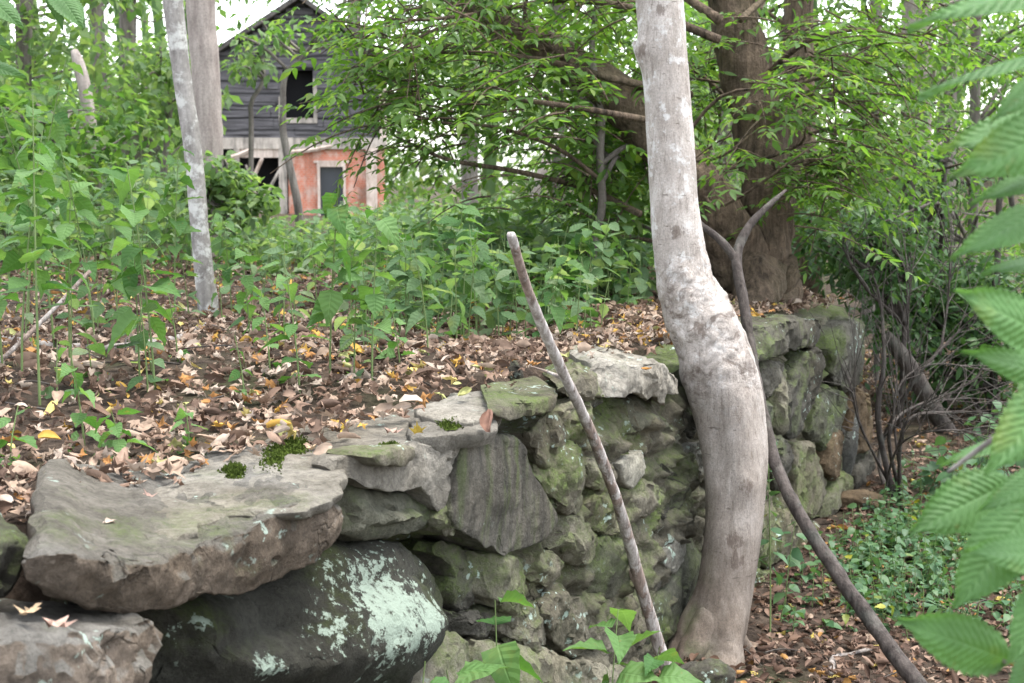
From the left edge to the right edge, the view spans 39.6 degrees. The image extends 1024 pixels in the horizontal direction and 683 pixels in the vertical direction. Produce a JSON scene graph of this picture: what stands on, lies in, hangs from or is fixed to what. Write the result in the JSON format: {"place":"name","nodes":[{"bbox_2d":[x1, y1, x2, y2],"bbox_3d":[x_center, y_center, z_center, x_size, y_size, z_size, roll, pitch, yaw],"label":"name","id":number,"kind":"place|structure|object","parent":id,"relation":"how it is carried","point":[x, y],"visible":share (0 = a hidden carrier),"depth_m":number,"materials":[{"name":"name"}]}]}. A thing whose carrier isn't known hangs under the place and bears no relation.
{"place":"outdoors","nodes":[
{"label":"outdoors","id":0,"kind":"place"},
{"bbox_2d":[0,148,1023,682],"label":"ground","id":1,"kind":"structure","parent":0,"point":[24,590],"depth_m":4.56,"materials":[{"name":"soil"}]},
{"bbox_2d":[0,212,19,363],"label":"weed","id":2,"kind":"object","parent":1,"relation":"on","point":[5,217],"visible":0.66,"depth_m":3.89,"materials":[{"name":"green plant"}]},
{"bbox_2d":[0,405,37,466],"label":"weed","id":3,"kind":"object","parent":1,"relation":"on","point":[28,439],"visible":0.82,"depth_m":2.91,"materials":[{"name":"green plant"}]},
{"bbox_2d":[0,131,59,370],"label":"weed","id":4,"kind":"object","parent":1,"relation":"on","point":[11,262],"visible":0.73,"depth_m":3.72,"materials":[{"name":"green plant"}]},
{"bbox_2d":[0,107,70,350],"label":"weed","id":5,"kind":"object","parent":1,"relation":"on","point":[20,162],"visible":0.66,"depth_m":4.20,"materials":[{"name":"green plant"}]},
{"bbox_2d":[0,95,78,404],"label":"weed","id":6,"kind":"object","parent":1,"relation":"on","point":[42,281],"visible":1,"depth_m":3.43,"materials":[{"name":"green plant"}]},
{"bbox_2d":[0,0,84,79],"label":"elm sapling","id":7,"kind":"object","parent":1,"relation":"on","point":[70,10],"visible":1,"depth_m":3.11,"materials":[{"name":"green plant"}]},
{"bbox_2d":[0,270,90,362],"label":"fallen branch","id":8,"kind":"object","parent":1,"relation":"on","point":[28,334],"visible":0.88,"depth_m":4.06,"materials":[{"name":"wood"}]},
{"bbox_2d":[15,60,83,330],"bbox_3d":[-1.642,-0.503,5.022,0.240,0.969,0.198,0,7,0],"label":"weed","id":9,"kind":"object","parent":1,"relation":"on","point":[56,133],"visible":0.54,"depth_m":5.02,"materials":[{"name":"green plant"}]},
{"bbox_2d":[37,182,97,357],"bbox_3d":[-1.201,-0.170,3.799,0.146,0.511,0.145,4,8,29],"label":"weed","id":10,"kind":"object","parent":1,"relation":"on","point":[64,229],"visible":0.88,"depth_m":3.77,"materials":[{"name":"green plant"}]},
{"bbox_2d":[36,150,120,343],"bbox_3d":[-1.391,-0.301,4.566,0.266,0.622,0.178,0,7,0],"label":"weed","id":11,"kind":"object","parent":1,"relation":"on","point":[83,205],"visible":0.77,"depth_m":4.55,"materials":[{"name":"green plant"}]},
{"bbox_2d":[57,346,103,453],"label":"weed","id":12,"kind":"object","parent":1,"relation":"on","point":[77,419],"visible":0.9,"depth_m":2.98,"materials":[{"name":"green plant"}]},
{"bbox_2d":[0,0,162,152],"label":"woodland tree","id":13,"kind":"object","parent":1,"relation":"on","point":[24,56],"visible":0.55,"depth_m":12.62,"materials":[{"name":"green plant"}]},
{"bbox_2d":[71,49,105,243],"bbox_3d":[-3.535,-1.545,11.900,0.249,1.776,0.140,0,7,0],"label":"broken snag","id":14,"kind":"object","parent":1,"relation":"on","point":[83,83],"visible":0.37,"depth_m":11.79,"materials":[{"name":"beige wood"}]},
{"bbox_2d":[0,73,181,247],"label":"understory tree","id":15,"kind":"object","parent":1,"relation":"on","point":[109,140],"visible":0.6,"depth_m":10.90,"materials":[{"name":"green plant"}]},
{"bbox_2d":[2,322,205,351],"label":"fallen branch","id":16,"kind":"object","parent":1,"relation":"on","point":[49,343],"visible":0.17,"depth_m":4.35,"materials":[{"name":"brown wood"}]},
{"bbox_2d":[87,176,147,310],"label":"weed","id":17,"kind":"object","parent":1,"relation":"on","point":[125,231],"visible":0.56,"depth_m":4.88,"materials":[{"name":"green plant"}]},
{"bbox_2d":[95,407,157,458],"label":"weed","id":18,"kind":"object","parent":1,"relation":"on","point":[116,430],"visible":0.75,"depth_m":2.92,"materials":[{"name":"green plant"}]},
{"bbox_2d":[32,0,228,191],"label":"woodland tree","id":19,"kind":"object","parent":1,"relation":"on","point":[125,24],"visible":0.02,"depth_m":17.62,"materials":[{"name":"green plant"}]},
{"bbox_2d":[83,165,182,389],"bbox_3d":[-0.918,-0.155,3.577,0.242,0.575,0.175,4,8,33],"label":"weed","id":20,"kind":"object","parent":1,"relation":"on","point":[125,179],"visible":1,"depth_m":3.57,"materials":[{"name":"green plant"}]},
{"bbox_2d":[104,127,161,178],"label":"shrub","id":21,"kind":"object","parent":1,"relation":"on","point":[141,153],"visible":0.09,"depth_m":14.67,"materials":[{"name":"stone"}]},
{"bbox_2d":[107,231,173,375],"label":"weed","id":22,"kind":"object","parent":1,"relation":"on","point":[131,287],"visible":0.74,"depth_m":3.64,"materials":[{"name":"green plant"}]},
{"bbox_2d":[77,0,226,178],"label":"woodland tree","id":23,"kind":"object","parent":1,"relation":"on","point":[138,11],"visible":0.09,"depth_m":15.83,"materials":[{"name":"green plant"}]},
{"bbox_2d":[78,25,242,191],"bbox_3d":[-3.500,-2.055,14.454,1.655,2.298,2.711,0,7,0],"label":"understory tree","id":24,"kind":"object","parent":1,"relation":"on","point":[157,63],"visible":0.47,"depth_m":13.99,"materials":[{"name":"green plant"}]},
{"bbox_2d":[163,293,189,361],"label":"weed","id":25,"kind":"object","parent":1,"relation":"on","point":[170,311],"visible":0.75,"depth_m":4.01,"materials":[{"name":"green plant"}]},
{"bbox_2d":[151,146,203,315],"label":"weed","id":26,"kind":"object","parent":1,"relation":"on","point":[180,226],"visible":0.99,"depth_m":5.64,"materials":[{"name":"green plant"}]},
{"bbox_2d":[168,405,207,454],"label":"weed","id":27,"kind":"object","parent":1,"relation":"on","point":[181,413],"visible":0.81,"depth_m":3.01,"materials":[{"name":"green plant"}]},
{"bbox_2d":[163,0,219,312],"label":"slender tree","id":28,"kind":"object","parent":1,"relation":"on","point":[176,31],"visible":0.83,"depth_m":6.08,"materials":[{"name":"grey plant"}]},
{"bbox_2d":[186,0,222,260],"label":"pink trunk tree","id":29,"kind":"object","parent":1,"relation":"on","point":[203,44],"visible":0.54,"depth_m":9.97,"materials":[{"name":"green plant"}]},
{"bbox_2d":[160,150,284,240],"bbox_3d":[-1.910,-0.824,9.563,0.854,0.934,0.637,3,8,25],"label":"understory tree","id":30,"kind":"object","parent":1,"relation":"on","point":[224,185],"visible":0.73,"depth_m":9.45,"materials":[{"name":"green plant"}]},
{"bbox_2d":[209,213,241,310],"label":"weed","id":31,"kind":"object","parent":1,"relation":"on","point":[226,254],"visible":0.88,"depth_m":5.92,"materials":[{"name":"green plant"}]},
{"bbox_2d":[228,335,252,402],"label":"weed","id":32,"kind":"object","parent":1,"relation":"on","point":[235,374],"visible":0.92,"depth_m":3.53,"materials":[{"name":"green plant"}]},
{"bbox_2d":[226,248,268,335],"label":"weed","id":33,"kind":"object","parent":1,"relation":"on","point":[247,281],"visible":0.83,"depth_m":4.57,"materials":[{"name":"green plant"}]},
{"bbox_2d":[220,21,301,230],"bbox_3d":[-2.651,-2.127,14.905,0.940,2.430,1.068,0,7,0],"label":"understory tree","id":34,"kind":"object","parent":1,"relation":"on","point":[258,65],"visible":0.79,"depth_m":14.74,"materials":[{"name":"green plant"}]},
{"bbox_2d":[247,291,284,375],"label":"weed","id":35,"kind":"object","parent":1,"relation":"on","point":[257,321],"visible":0.78,"depth_m":3.84,"materials":[{"name":"green plant"}]},
{"bbox_2d":[258,261,330,398],"bbox_3d":[-0.542,-0.027,3.565,0.179,0.347,0.168,0,7,0],"label":"weed","id":36,"kind":"object","parent":1,"relation":"on","point":[290,329],"visible":0.94,"depth_m":3.55,"materials":[{"name":"green plant"}]},
{"bbox_2d":[218,0,386,219],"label":"old house","id":37,"kind":"structure","parent":1,"relation":"on","point":[318,172],"depth_m":33.59,"materials":[{"name":"grey wood"}]},
{"bbox_2d":[278,70,317,122],"bbox_3d":[-5.070,-5.863,33.762,1.211,1.617,0.525,-1,7,-6],"label":"window","id":38,"kind":"structure","parent":37,"relation":"in","point":[296,89],"depth_m":33.95,"materials":[{"name":"black glass"}]},
{"bbox_2d":[314,160,348,215],"bbox_3d":[-4.291,-3.649,33.857,0.824,1.313,0.210,-1,7,-6],"label":"window","id":39,"kind":"structure","parent":37,"relation":"in","point":[328,173],"depth_m":33.87,"materials":[{"name":"paint"}]},
{"bbox_2d":[216,0,397,236],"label":"bare sapling","id":40,"kind":"object","parent":1,"relation":"on","point":[279,40],"visible":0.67,"depth_m":11.79,"materials":[{"name":"grey plant"}]},
{"bbox_2d":[301,182,364,373],"bbox_3d":[-0.457,-0.140,3.653,0.157,0.535,0.270,0,7,0],"label":"weed","id":41,"kind":"object","parent":1,"relation":"on","point":[328,303],"visible":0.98,"depth_m":3.64,"materials":[{"name":"green plant"}]},
{"bbox_2d":[228,0,454,84],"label":"woodland tree","id":42,"kind":"object","parent":1,"relation":"on","point":[327,2],"visible":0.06,"depth_m":41.10,"materials":[{"name":"green plant"}]},
{"bbox_2d":[324,215,376,310],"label":"weed","id":43,"kind":"object","parent":1,"relation":"on","point":[353,237],"visible":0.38,"depth_m":5.33,"materials":[{"name":"green plant"}]},
{"bbox_2d":[333,205,401,379],"bbox_3d":[-0.377,-0.112,3.701,0.181,0.486,0.171,0,7,0],"label":"weed","id":44,"kind":"object","parent":1,"relation":"on","point":[374,301],"visible":0.98,"depth_m":3.69,"materials":[{"name":"green plant"}]},
{"bbox_2d":[374,303,415,367],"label":"weed","id":45,"kind":"object","parent":1,"relation":"on","point":[389,350],"visible":0.85,"depth_m":3.90,"materials":[{"name":"green plant"}]},
{"bbox_2d":[380,228,431,299],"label":"weed","id":46,"kind":"object","parent":1,"relation":"on","point":[408,238],"visible":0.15,"depth_m":5.45,"materials":[{"name":"green plant"}]},
{"bbox_2d":[0,147,860,398],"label":"undergrowth","id":47,"kind":"object","parent":1,"relation":"on","point":[508,221],"depth_m":6.27,"materials":[{"name":"green plant"}]},
{"bbox_2d":[410,215,452,300],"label":"weed","id":48,"kind":"object","parent":1,"relation":"on","point":[443,253],"visible":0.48,"depth_m":5.80,"materials":[{"name":"green plant"}]},
{"bbox_2d":[422,661,449,682],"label":"weed","id":49,"kind":"object","parent":1,"relation":"on","point":[436,679],"visible":1,"depth_m":2.90,"materials":[{"name":"green plant"}]},
{"bbox_2d":[0,302,875,682],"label":"stone wall","id":50,"kind":"structure","parent":1,"relation":"on","point":[376,554],"depth_m":3.14,"materials":[{"name":"grey stone"}]},
{"bbox_2d":[14,603,40,614],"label":"fallen leaf","id":51,"kind":"object","parent":50,"relation":"on","point":[34,608],"visible":1,"depth_m":1.96,"materials":[{"name":"beige plant"}]},
{"bbox_2d":[43,615,77,627],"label":"fallen leaf","id":52,"kind":"object","parent":50,"relation":"on","point":[57,623],"visible":1,"depth_m":1.91,"materials":[{"name":"beige plant"}]},
{"bbox_2d":[384,427,401,432],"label":"fallen leaf","id":53,"kind":"object","parent":50,"relation":"on","point":[394,430],"visible":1,"depth_m":3.10,"materials":[{"name":"beige plant"}]},
{"bbox_2d":[410,422,424,433],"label":"fallen leaf","id":54,"kind":"object","parent":50,"relation":"on","point":[417,429],"visible":1,"depth_m":3.05,"materials":[{"name":"yellow plant"}]},
{"bbox_2d":[479,409,492,431],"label":"fallen leaf","id":55,"kind":"object","parent":50,"relation":"on","point":[486,417],"visible":1,"depth_m":3.18,"materials":[{"name":"plant"}]},
{"bbox_2d":[605,328,663,344],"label":"fallen branch","id":56,"kind":"object","parent":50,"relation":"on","point":[662,343],"visible":0.13,"depth_m":5.14,"materials":[{"name":"brown wood"}]},
{"bbox_2d":[841,414,858,474],"bbox_3d":[1.549,0.499,7.058,0.341,0.558,0.311,0,7,0],"label":"rock","id":57,"kind":"object","parent":50,"relation":"attached to","point":[849,449],"visible":0.17,"depth_m":6.94,"materials":[{"name":"grey stone"}]},
{"bbox_2d":[364,5,551,208],"bbox_3d":[-0.752,-6.924,23.438,4.034,11.470,3.633,-6,9,-42],"label":"woodland tree","id":58,"kind":"object","parent":1,"relation":"on","point":[466,175],"visible":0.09,"depth_m":23.70,"materials":[{"name":"green plant"}]},
{"bbox_2d":[433,203,485,313],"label":"weed","id":59,"kind":"object","parent":1,"relation":"on","point":[454,222],"visible":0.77,"depth_m":5.15,"materials":[{"name":"green plant"}]},
{"bbox_2d":[452,225,498,329],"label":"weed","id":60,"kind":"object","parent":1,"relation":"on","point":[484,261],"visible":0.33,"depth_m":5.46,"materials":[{"name":"green plant"}]},
{"bbox_2d":[446,662,508,680],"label":"weed","id":61,"kind":"object","parent":1,"relation":"on","point":[475,667],"visible":1,"depth_m":3.02,"materials":[{"name":"green plant"}]},
{"bbox_2d":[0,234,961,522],"bbox_3d":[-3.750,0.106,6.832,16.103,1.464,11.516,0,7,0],"label":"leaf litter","id":62,"kind":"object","parent":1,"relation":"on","point":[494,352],"visible":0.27,"depth_m":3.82,"materials":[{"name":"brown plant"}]},
{"bbox_2d":[455,590,542,682],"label":"weed","id":63,"kind":"object","parent":1,"relation":"on","point":[510,657],"visible":0.88,"depth_m":3.22,"materials":[{"name":"green plant"}]},
{"bbox_2d":[0,0,1023,222],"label":"woods","id":64,"kind":"object","parent":1,"relation":"on","point":[491,188],"visible":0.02,"depth_m":40.70,"materials":[{"name":"green plant"}]},
{"bbox_2d":[2,260,1023,682],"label":"twig litter","id":65,"kind":"object","parent":1,"relation":"on","point":[378,372],"visible":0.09,"depth_m":4.66,"materials":[{"name":"brown plant"}]},
{"bbox_2d":[507,360,523,380],"bbox_3d":[0.007,0.088,4.045,0.052,0.071,0.047,0,7,0],"label":"rock","id":66,"kind":"object","parent":1,"relation":"on","point":[515,367],"visible":0.58,"depth_m":4.03,"materials":[{"name":"stone"}]},
{"bbox_2d":[407,0,636,220],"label":"woodland tree","id":67,"kind":"object","parent":1,"relation":"on","point":[555,10],"visible":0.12,"depth_m":16.53,"materials":[{"name":"green plant"}]},
{"bbox_2d":[529,133,559,199],"bbox_3d":[0.341,-1.713,13.956,0.396,0.676,0.172,-5,9,-37],"label":"dead pole","id":68,"kind":"object","parent":1,"relation":"on","point":[540,171],"visible":0.2,"depth_m":13.87,"materials":[{"name":"grey wood"}]},
{"bbox_2d":[516,255,589,337],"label":"weed","id":69,"kind":"object","parent":1,"relation":"on","point":[559,314],"visible":0.84,"depth_m":4.82,"materials":[{"name":"green plant"}]},
{"bbox_2d":[563,226,594,304],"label":"weed","id":70,"kind":"object","parent":1,"relation":"on","point":[576,239],"visible":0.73,"depth_m":5.67,"materials":[{"name":"green plant"}]},
{"bbox_2d":[515,5,648,296],"bbox_3d":[0.289,-1.282,6.637,0.928,2.519,1.493,5,9,38],"label":"slim sapling","id":71,"kind":"object","parent":1,"relation":"on","point":[602,155],"visible":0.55,"depth_m":6.55,"materials":[{"name":"green plant"}]},
{"bbox_2d":[507,232,671,670],"bbox_3d":[0.232,0.449,3.902,0.138,1.537,1.059,4,8,33],"label":"fallen branch","id":72,"kind":"object","parent":1,"relation":"on","point":[636,572],"visible":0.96,"depth_m":3.88,"materials":[{"name":"wood"}]},
{"bbox_2d":[563,607,662,682],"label":"weed","id":73,"kind":"object","parent":1,"relation":"on","point":[633,672],"visible":1,"depth_m":3.77,"materials":[{"name":"green plant"}]},
{"bbox_2d":[606,240,637,307],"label":"weed","id":74,"kind":"object","parent":1,"relation":"on","point":[620,257],"visible":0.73,"depth_m":6.25,"materials":[{"name":"green plant"}]},
{"bbox_2d":[242,0,1023,312],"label":"twin trunk tree","id":75,"kind":"object","parent":1,"relation":"on","point":[750,85],"visible":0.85,"depth_m":6.47,"materials":[{"name":"green plant"}]},
{"bbox_2d":[546,71,722,242],"bbox_3d":[0.658,-1.306,7.503,0.890,2.191,1.164,2,7,17],"label":"leafy sapling","id":76,"kind":"object","parent":1,"relation":"on","point":[637,202],"visible":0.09,"depth_m":7.30,"materials":[{"name":"green plant"}]},
{"bbox_2d":[614,647,702,682],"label":"weed","id":77,"kind":"object","parent":1,"relation":"on","point":[673,672],"visible":0.77,"depth_m":3.78,"materials":[{"name":"green plant"}]},
{"bbox_2d":[632,0,767,669],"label":"maple tree","id":78,"kind":"object","parent":1,"relation":"on","point":[719,374],"visible":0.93,"depth_m":4.62,"materials":[{"name":"grey plant"}]},
{"bbox_2d":[680,658,735,682],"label":"rock","id":79,"kind":"object","parent":1,"relation":"on","point":[710,670],"visible":0.76,"depth_m":4.37,"materials":[{"name":"stone"}]},
{"bbox_2d":[620,1,832,219],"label":"woodland tree","id":80,"kind":"object","parent":1,"relation":"on","point":[726,131],"visible":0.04,"depth_m":17.57,"materials":[{"name":"green plant"}]},
{"bbox_2d":[758,442,788,638],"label":"weed","id":81,"kind":"object","parent":1,"relation":"on","point":[777,530],"visible":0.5,"depth_m":4.89,"materials":[{"name":"green plant"}]},
{"bbox_2d":[773,521,805,604],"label":"weed","id":82,"kind":"object","parent":1,"relation":"on","point":[795,557],"visible":0.84,"depth_m":5.25,"materials":[{"name":"green plant"}]},
{"bbox_2d":[701,189,926,682],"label":"fallen branch","id":83,"kind":"object","parent":1,"relation":"on","point":[903,665],"visible":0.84,"depth_m":4.58,"materials":[{"name":"wood"}]},
{"bbox_2d":[706,1,939,223],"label":"woodland tree","id":84,"kind":"object","parent":1,"relation":"on","point":[849,53],"visible":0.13,"depth_m":9.97,"materials":[{"name":"green plant"}]},
{"bbox_2d":[647,371,1023,682],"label":"brown leaf litter","id":85,"kind":"object","parent":1,"relation":"on","point":[864,637],"visible":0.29,"depth_m":4.99,"materials":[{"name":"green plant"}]},
{"bbox_2d":[684,0,1004,301],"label":"woodland tree","id":86,"kind":"object","parent":1,"relation":"on","point":[793,12],"visible":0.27,"depth_m":9.01,"materials":[{"name":"green plant"}]},
{"bbox_2d":[828,648,871,682],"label":"fallen branch","id":87,"kind":"object","parent":1,"relation":"on","point":[832,660],"visible":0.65,"depth_m":4.78,"materials":[{"name":"white wood"}]},
{"bbox_2d":[841,489,884,511],"bbox_3d":[1.657,0.772,6.773,0.238,0.134,0.152,2,7,18],"label":"rock","id":88,"kind":"object","parent":1,"relation":"on","point":[859,497],"visible":0.54,"depth_m":6.72,"materials":[{"name":"stone"}]},
{"bbox_2d":[773,1,959,330],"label":"woodland tree","id":89,"kind":"object","parent":1,"relation":"on","point":[892,98],"visible":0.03,"depth_m":13.23,"materials":[{"name":"green plant"}]},
{"bbox_2d":[791,144,959,427],"bbox_3d":[2.098,-0.226,8.505,1.079,1.918,1.786,3,8,26],"label":"understory tree","id":90,"kind":"object","parent":1,"relation":"on","point":[847,275],"visible":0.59,"depth_m":8.36,"materials":[{"name":"green plant"}]},
{"bbox_2d":[775,382,1023,637],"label":"ground cover","id":91,"kind":"object","parent":1,"relation":"on","point":[865,590],"depth_m":5.72,"materials":[{"name":"green plant"}]},
{"bbox_2d":[776,0,1023,309],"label":"woodland tree","id":92,"kind":"object","parent":1,"relation":"on","point":[955,88],"visible":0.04,"depth_m":15.21,"materials":[{"name":"green plant"}]},
{"bbox_2d":[781,78,1023,380],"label":"understory tree","id":93,"kind":"object","parent":1,"relation":"on","point":[1017,252],"visible":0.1,"depth_m":10.77,"materials":[{"name":"green plant"}]},
{"bbox_2d":[791,150,1023,496],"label":"dead shrub","id":94,"kind":"object","parent":1,"relation":"on","point":[885,474],"visible":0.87,"depth_m":6.96,"materials":[{"name":"brown wood"}]},
{"bbox_2d":[880,331,958,435],"bbox_3d":[2.548,0.413,8.596,0.733,0.978,0.128,-2,7,-19],"label":"fallen log","id":95,"kind":"object","parent":1,"relation":"on","point":[936,419],"visible":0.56,"depth_m":8.49,"materials":[{"name":"brown wood"}]},
{"bbox_2d":[816,0,1023,359],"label":"woodland tree","id":96,"kind":"object","parent":1,"relation":"on","point":[911,8],"visible":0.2,"depth_m":10.96,"materials":[{"name":"green plant"}]},
{"bbox_2d":[831,124,1023,388],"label":"understory tree","id":97,"kind":"object","parent":1,"relation":"on","point":[945,181],"visible":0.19,"depth_m":9.47,"materials":[{"name":"green plant"}]},
{"bbox_2d":[838,175,1023,423],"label":"understory tree","id":98,"kind":"object","parent":1,"relation":"on","point":[995,279],"visible":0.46,"depth_m":9.14,"materials":[{"name":"green plant"}]},
{"bbox_2d":[848,0,1023,370],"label":"woodland tree","id":99,"kind":"object","parent":1,"relation":"on","point":[975,116],"visible":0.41,"depth_m":9.85,"materials":[{"name":"green plant"}]},
{"bbox_2d":[890,0,1023,682],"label":"elm sapling","id":100,"kind":"object","parent":1,"relation":"on","point":[984,507],"visible":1,"depth_m":1.37,"materials":[{"name":"green plant"}]},
{"bbox_2d":[9,0,1023,184],"label":"sky","id":101,"kind":"structure","parent":0,"point":[258,9],"materials":[{"name":"white"}]}
]}

